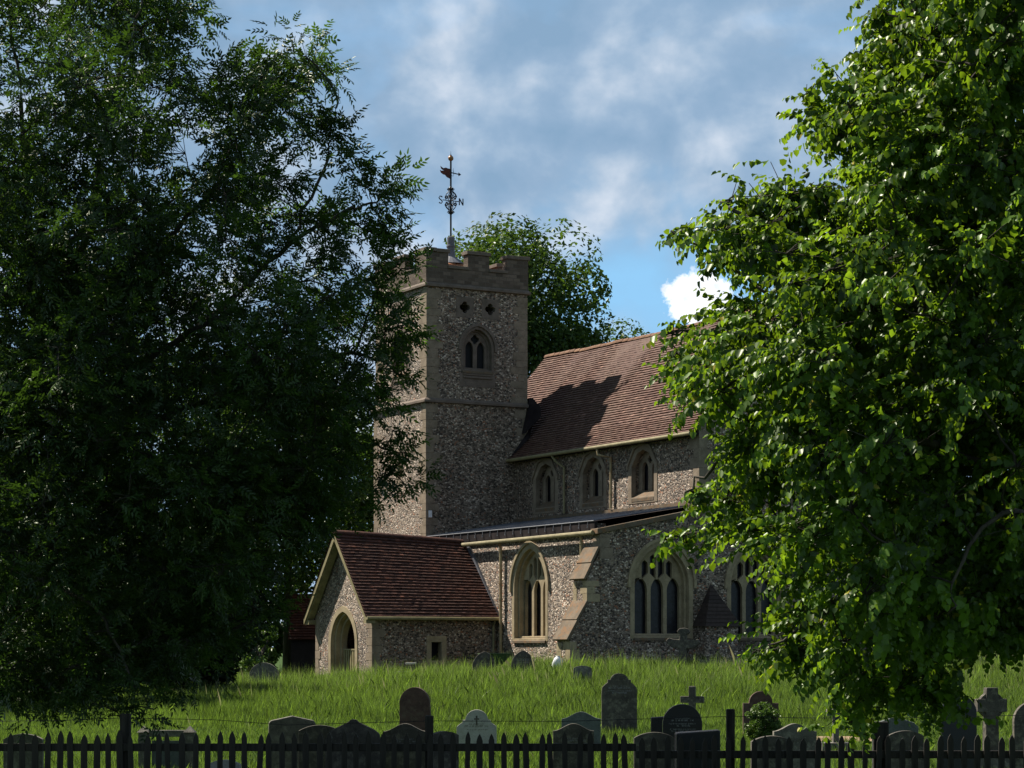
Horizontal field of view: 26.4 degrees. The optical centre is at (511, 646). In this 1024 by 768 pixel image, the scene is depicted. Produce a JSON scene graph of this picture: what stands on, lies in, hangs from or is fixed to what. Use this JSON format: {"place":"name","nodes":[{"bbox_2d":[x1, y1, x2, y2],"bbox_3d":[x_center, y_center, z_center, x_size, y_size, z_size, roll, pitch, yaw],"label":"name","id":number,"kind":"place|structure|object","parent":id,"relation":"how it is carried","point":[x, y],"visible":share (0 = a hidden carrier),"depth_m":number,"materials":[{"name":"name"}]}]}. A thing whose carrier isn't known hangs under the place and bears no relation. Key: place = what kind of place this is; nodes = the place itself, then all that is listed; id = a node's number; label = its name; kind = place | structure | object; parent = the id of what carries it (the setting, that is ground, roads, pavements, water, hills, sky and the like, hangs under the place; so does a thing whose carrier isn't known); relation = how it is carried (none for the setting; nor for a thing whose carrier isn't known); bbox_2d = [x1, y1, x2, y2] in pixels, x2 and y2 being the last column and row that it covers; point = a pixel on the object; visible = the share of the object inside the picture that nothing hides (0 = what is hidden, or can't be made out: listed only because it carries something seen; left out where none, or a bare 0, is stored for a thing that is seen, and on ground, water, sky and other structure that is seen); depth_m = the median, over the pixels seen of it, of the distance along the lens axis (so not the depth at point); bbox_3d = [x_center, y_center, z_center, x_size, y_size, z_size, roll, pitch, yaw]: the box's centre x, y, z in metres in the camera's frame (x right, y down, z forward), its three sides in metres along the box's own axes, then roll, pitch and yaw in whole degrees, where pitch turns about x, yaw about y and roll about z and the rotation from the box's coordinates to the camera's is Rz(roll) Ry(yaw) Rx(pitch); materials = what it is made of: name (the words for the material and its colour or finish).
{"place":"outdoors","nodes":[
{"label":"outdoors","id":0,"kind":"place"},
{"bbox_2d":[0,0,1015,646],"label":"sky","id":1,"kind":"structure","parent":0,"point":[614,118],"materials":[{"name":"blue"}]},
{"bbox_2d":[0,646,1023,767],"bbox_3d":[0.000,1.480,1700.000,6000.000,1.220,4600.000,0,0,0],"label":"ground","id":2,"kind":"structure","parent":0,"point":[278,662],"depth_m":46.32,"materials":[{"name":"green plant"}]},
{"bbox_2d":[3,734,43,767],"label":"headstone","id":3,"kind":"object","parent":2,"relation":"on","point":[28,754],"visible":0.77,"depth_m":29.95,"materials":[{"name":"grey stone"}]},
{"bbox_2d":[0,590,68,706],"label":"yew tree","id":4,"kind":"object","parent":2,"relation":"on","point":[2,695],"visible":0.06,"depth_m":56.56,"materials":[{"name":"green plant"}]},
{"bbox_2d":[2,517,168,698],"bbox_3d":[-12.539,-1.087,62.142,7.362,5.855,6.966,0,0,0],"label":"yew tree","id":5,"kind":"object","parent":2,"relation":"on","point":[82,629],"visible":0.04,"depth_m":60.30,"materials":[{"name":"green plant"}]},
{"bbox_2d":[39,318,282,549],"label":"broadleaf tree","id":6,"kind":"object","parent":2,"relation":"on","point":[159,436],"visible":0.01,"depth_m":98.47,"materials":[{"name":"green plant"}]},
{"bbox_2d":[138,726,195,767],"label":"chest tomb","id":7,"kind":"object","parent":2,"relation":"on","point":[189,732],"visible":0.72,"depth_m":32.95,"materials":[{"name":"grey stone"}]},
{"bbox_2d":[103,525,269,694],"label":"yew tree","id":8,"kind":"object","parent":2,"relation":"on","point":[207,678],"visible":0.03,"depth_m":69.93,"materials":[{"name":"green plant"}]},
{"bbox_2d":[0,0,445,742],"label":"ash tree","id":9,"kind":"object","parent":2,"relation":"on","point":[78,326],"visible":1,"depth_m":26.03,"materials":[{"name":"green plant"}]},
{"bbox_2d":[211,760,240,767],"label":"headstone","id":10,"kind":"object","parent":2,"relation":"on","point":[225,764],"visible":0.44,"depth_m":27.43,"materials":[{"name":"grey stone"}]},
{"bbox_2d":[187,512,286,673],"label":"yew tree","id":11,"kind":"object","parent":2,"relation":"on","point":[262,596],"visible":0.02,"depth_m":93.51,"materials":[{"name":"green plant"}]},
{"bbox_2d":[238,625,279,673],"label":"bush","id":12,"kind":"object","parent":2,"relation":"on","point":[271,657],"visible":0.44,"depth_m":81.94,"materials":[{"name":"green plant"}]},
{"bbox_2d":[249,663,279,681],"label":"headstone","id":13,"kind":"object","parent":2,"relation":"on","point":[255,670],"visible":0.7,"depth_m":77.90,"materials":[{"name":"grey stone"}]},
{"bbox_2d":[182,348,375,670],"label":"broadleaf tree","id":14,"kind":"object","parent":2,"relation":"on","point":[302,588],"visible":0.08,"depth_m":106.45,"materials":[{"name":"green plant"}]},
{"bbox_2d":[268,716,315,767],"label":"headstone","id":15,"kind":"object","parent":2,"relation":"on","point":[287,729],"visible":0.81,"depth_m":30.91,"materials":[{"name":"grey stone"}]},
{"bbox_2d":[288,594,315,670],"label":"outbuilding","id":16,"kind":"structure","parent":2,"relation":"on","point":[302,639],"depth_m":104.24,"materials":[{"name":"ceramic"}]},
{"bbox_2d":[299,725,334,767],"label":"headstone","id":17,"kind":"object","parent":2,"relation":"on","point":[313,732],"visible":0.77,"depth_m":29.94,"materials":[{"name":"grey stone"}]},
{"bbox_2d":[0,713,635,767],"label":"picket fence","id":18,"kind":"object","parent":2,"relation":"on","point":[124,746],"visible":1,"depth_m":24.94,"materials":[{"name":"black wood"}]},
{"bbox_2d":[0,715,1023,725],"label":"barbed wire","id":19,"kind":"object","parent":18,"relation":"attached to","point":[472,720],"visible":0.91,"depth_m":25.15,"materials":[{"name":"black metal"}]},
{"bbox_2d":[276,424,373,593],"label":"broadleaf tree","id":20,"kind":"object","parent":2,"relation":"on","point":[366,501],"visible":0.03,"depth_m":109.88,"materials":[{"name":"green plant"}]},
{"bbox_2d":[325,719,380,767],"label":"headstone","id":21,"kind":"object","parent":2,"relation":"on","point":[352,728],"visible":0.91,"depth_m":28.43,"materials":[{"name":"grey stone"}]},
{"bbox_2d":[383,723,424,767],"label":"headstone","id":22,"kind":"object","parent":2,"relation":"on","point":[401,731],"visible":0.54,"depth_m":29.44,"materials":[{"name":"grey stone"}]},
{"bbox_2d":[399,662,416,671],"bbox_3d":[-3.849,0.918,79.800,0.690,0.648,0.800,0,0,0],"label":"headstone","id":23,"kind":"object","parent":2,"relation":"on","point":[411,664],"visible":0.33,"depth_m":79.84,"materials":[{"name":"grey stone"}]},
{"bbox_2d":[399,687,430,730],"bbox_3d":[-1.858,1.357,42.002,0.633,1.140,0.160,-2,0,6],"label":"headstone","id":24,"kind":"object","parent":2,"relation":"on","point":[414,704],"visible":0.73,"depth_m":41.92,"materials":[{"name":"brown stone"}]},
{"bbox_2d":[434,731,458,767],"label":"headstone","id":25,"kind":"object","parent":2,"relation":"on","point":[446,735],"visible":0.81,"depth_m":27.54,"materials":[{"name":"grey stone"}]},
{"bbox_2d":[457,710,496,753],"bbox_3d":[-0.615,1.529,37.998,0.695,0.852,0.104,0,0,0],"label":"headstone","id":26,"kind":"object","parent":2,"relation":"on","point":[485,728],"visible":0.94,"depth_m":37.95,"materials":[{"name":"grey stone"}]},
{"bbox_2d":[472,651,495,670],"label":"headstone","id":27,"kind":"object","parent":2,"relation":"on","point":[488,659],"visible":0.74,"depth_m":75.92,"materials":[{"name":"grey stone"}]},
{"bbox_2d":[467,653,511,669],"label":"wheelbarrow","id":28,"kind":"object","parent":2,"relation":"on","point":[501,658],"visible":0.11,"depth_m":77.27,"materials":[{"name":"green paint"}]},
{"bbox_2d":[511,650,534,672],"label":"headstone","id":29,"kind":"object","parent":2,"relation":"on","point":[522,655],"visible":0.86,"depth_m":73.92,"materials":[{"name":"grey stone"}]},
{"bbox_2d":[444,212,614,378],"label":"broadleaf tree","id":30,"kind":"object","parent":2,"relation":"on","point":[549,331],"visible":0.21,"depth_m":117.06,"materials":[{"name":"green plant"}]},
{"bbox_2d":[67,582,1017,659],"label":"distant hedge","id":31,"kind":"object","parent":2,"relation":"on","point":[279,648],"depth_m":140.71,"materials":[{"name":"green plant"}]},
{"bbox_2d":[552,656,562,667],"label":"sack","id":32,"kind":"object","parent":2,"relation":"on","point":[557,661],"visible":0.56,"depth_m":75.91,"materials":[{"name":"white plastic"}]},
{"bbox_2d":[553,723,593,767],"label":"headstone","id":33,"kind":"object","parent":2,"relation":"on","point":[572,731],"visible":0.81,"depth_m":30.94,"materials":[{"name":"grey stone"}]},
{"bbox_2d":[562,712,600,742],"bbox_3d":[1.266,1.619,40.000,0.715,0.842,0.080,0,0,5],"label":"headstone","id":34,"kind":"object","parent":2,"relation":"on","point":[579,718],"visible":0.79,"depth_m":39.95,"materials":[{"name":"grey stone"}]},
{"bbox_2d":[573,666,591,682],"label":"headstone","id":35,"kind":"object","parent":2,"relation":"on","point":[583,670],"visible":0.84,"depth_m":69.94,"materials":[{"name":"grey stone"}]},
{"bbox_2d":[303,155,873,675],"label":"church","id":36,"kind":"structure","parent":2,"relation":"on","point":[565,481],"depth_m":87.05,"materials":[{"name":"grey stone"}]},
{"bbox_2d":[396,449,402,484],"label":"slit window","id":37,"kind":"structure","parent":36,"relation":"in","point":[397,450],"depth_m":94.24,"materials":[{"name":"stone"}]},
{"bbox_2d":[390,329,409,377],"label":"belfry window","id":38,"kind":"structure","parent":36,"relation":"in","point":[394,364],"depth_m":94.45,"materials":[{"name":"stone"}]},
{"bbox_2d":[458,323,497,374],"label":"belfry window","id":39,"kind":"structure","parent":36,"relation":"in","point":[477,348],"depth_m":93.44,"materials":[{"name":"stone"}]},
{"bbox_2d":[509,541,549,642],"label":"aisle window","id":40,"kind":"structure","parent":36,"relation":"in","point":[529,582],"depth_m":84.93,"materials":[{"name":"stone"}]},
{"bbox_2d":[531,458,558,514],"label":"clerestory window","id":41,"kind":"structure","parent":36,"relation":"in","point":[549,504],"depth_m":92.44,"materials":[{"name":"stone"}]},
{"bbox_2d":[577,451,606,509],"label":"clerestory window","id":42,"kind":"structure","parent":36,"relation":"in","point":[598,473],"depth_m":89.10,"materials":[{"name":"stone"}]},
{"bbox_2d":[626,443,657,504],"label":"clerestory window","id":43,"kind":"structure","parent":36,"relation":"in","point":[648,467],"depth_m":85.79,"materials":[{"name":"stone"}]},
{"bbox_2d":[627,538,696,640],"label":"end window","id":44,"kind":"structure","parent":36,"relation":"in","point":[661,596],"depth_m":81.62,"materials":[{"name":"stone"}]},
{"bbox_2d":[724,545,789,640],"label":"end window","id":45,"kind":"structure","parent":36,"relation":"in","point":[741,594],"depth_m":83.55,"materials":[{"name":"stone"}]},
{"bbox_2d":[601,673,636,732],"bbox_3d":[2.308,1.243,46.998,0.760,1.322,0.143,0,0,0],"label":"headstone","id":46,"kind":"object","parent":2,"relation":"on","point":[619,696],"visible":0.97,"depth_m":46.93,"materials":[{"name":"grey stone"}]},
{"bbox_2d":[600,318,649,341],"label":"broadleaf tree","id":47,"kind":"object","parent":2,"relation":"on","point":[620,335],"visible":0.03,"depth_m":125.58,"materials":[{"name":"green plant"}]},
{"bbox_2d":[634,732,674,767],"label":"headstone","id":48,"kind":"object","parent":2,"relation":"on","point":[659,737],"visible":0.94,"depth_m":28.95,"materials":[{"name":"grey stone"}]},
{"bbox_2d":[651,716,663,732],"bbox_3d":[2.585,1.587,37.000,0.468,0.835,0.100,0,0,0],"label":"headstone","id":49,"kind":"object","parent":2,"relation":"on","point":[656,725],"visible":0.12,"depth_m":36.95,"materials":[{"name":"black stone"}]},
{"bbox_2d":[662,704,701,737],"bbox_3d":[2.650,1.468,33.998,0.614,1.136,0.123,0,0,0],"label":"headstone","id":50,"kind":"object","parent":2,"relation":"on","point":[671,725],"visible":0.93,"depth_m":33.94,"materials":[{"name":"black stone"}]},
{"bbox_2d":[666,628,699,666],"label":"cross stone","id":51,"kind":"object","parent":2,"relation":"on","point":[682,644],"visible":0.91,"depth_m":77.87,"materials":[{"name":"grey stone"}]},
{"bbox_2d":[680,686,703,708],"bbox_3d":[3.961,1.375,48.000,0.518,1.002,0.140,0,0,17],"label":"cross stone","id":52,"kind":"object","parent":2,"relation":"on","point":[692,699],"visible":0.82,"depth_m":47.93,"materials":[{"name":"grey stone"}]},
{"bbox_2d":[675,729,719,767],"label":"headstone","id":53,"kind":"object","parent":2,"relation":"on","point":[699,736],"visible":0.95,"depth_m":27.85,"materials":[{"name":"black stone"}]},
{"bbox_2d":[697,660,746,667],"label":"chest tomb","id":54,"kind":"object","parent":2,"relation":"on","point":[702,661],"visible":0.12,"depth_m":78.16,"materials":[{"name":"grey stone"}]},
{"bbox_2d":[743,691,778,734],"bbox_3d":[5.235,1.453,46.000,0.744,1.012,0.140,0,0,0],"label":"headstone","id":55,"kind":"object","parent":2,"relation":"on","point":[757,697],"visible":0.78,"depth_m":45.93,"materials":[{"name":"stone"}]},
{"bbox_2d":[743,701,782,740],"bbox_3d":[4.737,1.498,41.007,0.831,0.943,0.787,0,0,0],"label":"bush","id":56,"kind":"object","parent":2,"relation":"on","point":[762,722],"visible":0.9,"depth_m":40.83,"materials":[{"name":"green plant"}]},
{"bbox_2d":[750,736,792,767],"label":"headstone","id":57,"kind":"object","parent":2,"relation":"on","point":[772,740],"visible":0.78,"depth_m":27.92,"materials":[{"name":"grey stone"}]},
{"bbox_2d":[773,723,816,767],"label":"headstone","id":58,"kind":"object","parent":2,"relation":"on","point":[795,736],"visible":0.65,"depth_m":30.94,"materials":[{"name":"grey stone"}]},
{"bbox_2d":[636,709,1023,767],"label":"picket fence","id":59,"kind":"object","parent":2,"relation":"on","point":[881,754],"visible":0.93,"depth_m":24.94,"materials":[{"name":"black wood"}]},
{"bbox_2d":[641,0,1023,755],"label":"lime tree","id":60,"kind":"object","parent":2,"relation":"on","point":[875,370],"visible":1,"depth_m":17.08,"materials":[{"name":"green plant"}]},
{"bbox_2d":[822,704,847,750],"bbox_3d":[5.630,1.408,38.000,0.520,0.969,0.400,0,0,0],"label":"cross stone","id":61,"kind":"object","parent":2,"relation":"on","point":[835,736],"visible":0.15,"depth_m":37.92,"materials":[{"name":"grey stone"}]},
{"bbox_2d":[817,736,871,743],"bbox_3d":[6.400,1.881,42.200,1.240,0.200,2.200,0,0,0],"label":"gravel grave","id":62,"kind":"object","parent":2,"relation":"on","point":[843,737],"depth_m":42.65,"materials":[{"name":"beige gravel"}]},
{"bbox_2d":[879,718,918,733],"bbox_3d":[5.966,1.564,34.000,0.709,0.902,0.120,0,0,0],"label":"headstone","id":63,"kind":"object","parent":2,"relation":"on","point":[900,726],"visible":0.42,"depth_m":33.94,"materials":[{"name":"grey stone"}]},
{"bbox_2d":[889,731,923,767],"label":"headstone","id":64,"kind":"object","parent":2,"relation":"on","point":[898,736],"visible":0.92,"depth_m":28.95,"materials":[{"name":"grey stone"}]},
{"bbox_2d":[940,696,976,767],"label":"headstone","id":65,"kind":"object","parent":2,"relation":"on","point":[969,734],"visible":0.28,"depth_m":29.94,"materials":[{"name":"black stone"}]},
{"bbox_2d":[974,688,1008,767],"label":"ringed cross","id":66,"kind":"object","parent":2,"relation":"on","point":[992,701],"visible":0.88,"depth_m":32.92,"materials":[{"name":"grey stone"}]},
{"bbox_2d":[1012,703,1023,767],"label":"headstone","id":67,"kind":"object","parent":2,"relation":"on","point":[1018,728],"visible":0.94,"depth_m":30.94,"materials":[{"name":"grey stone"}]}
]}

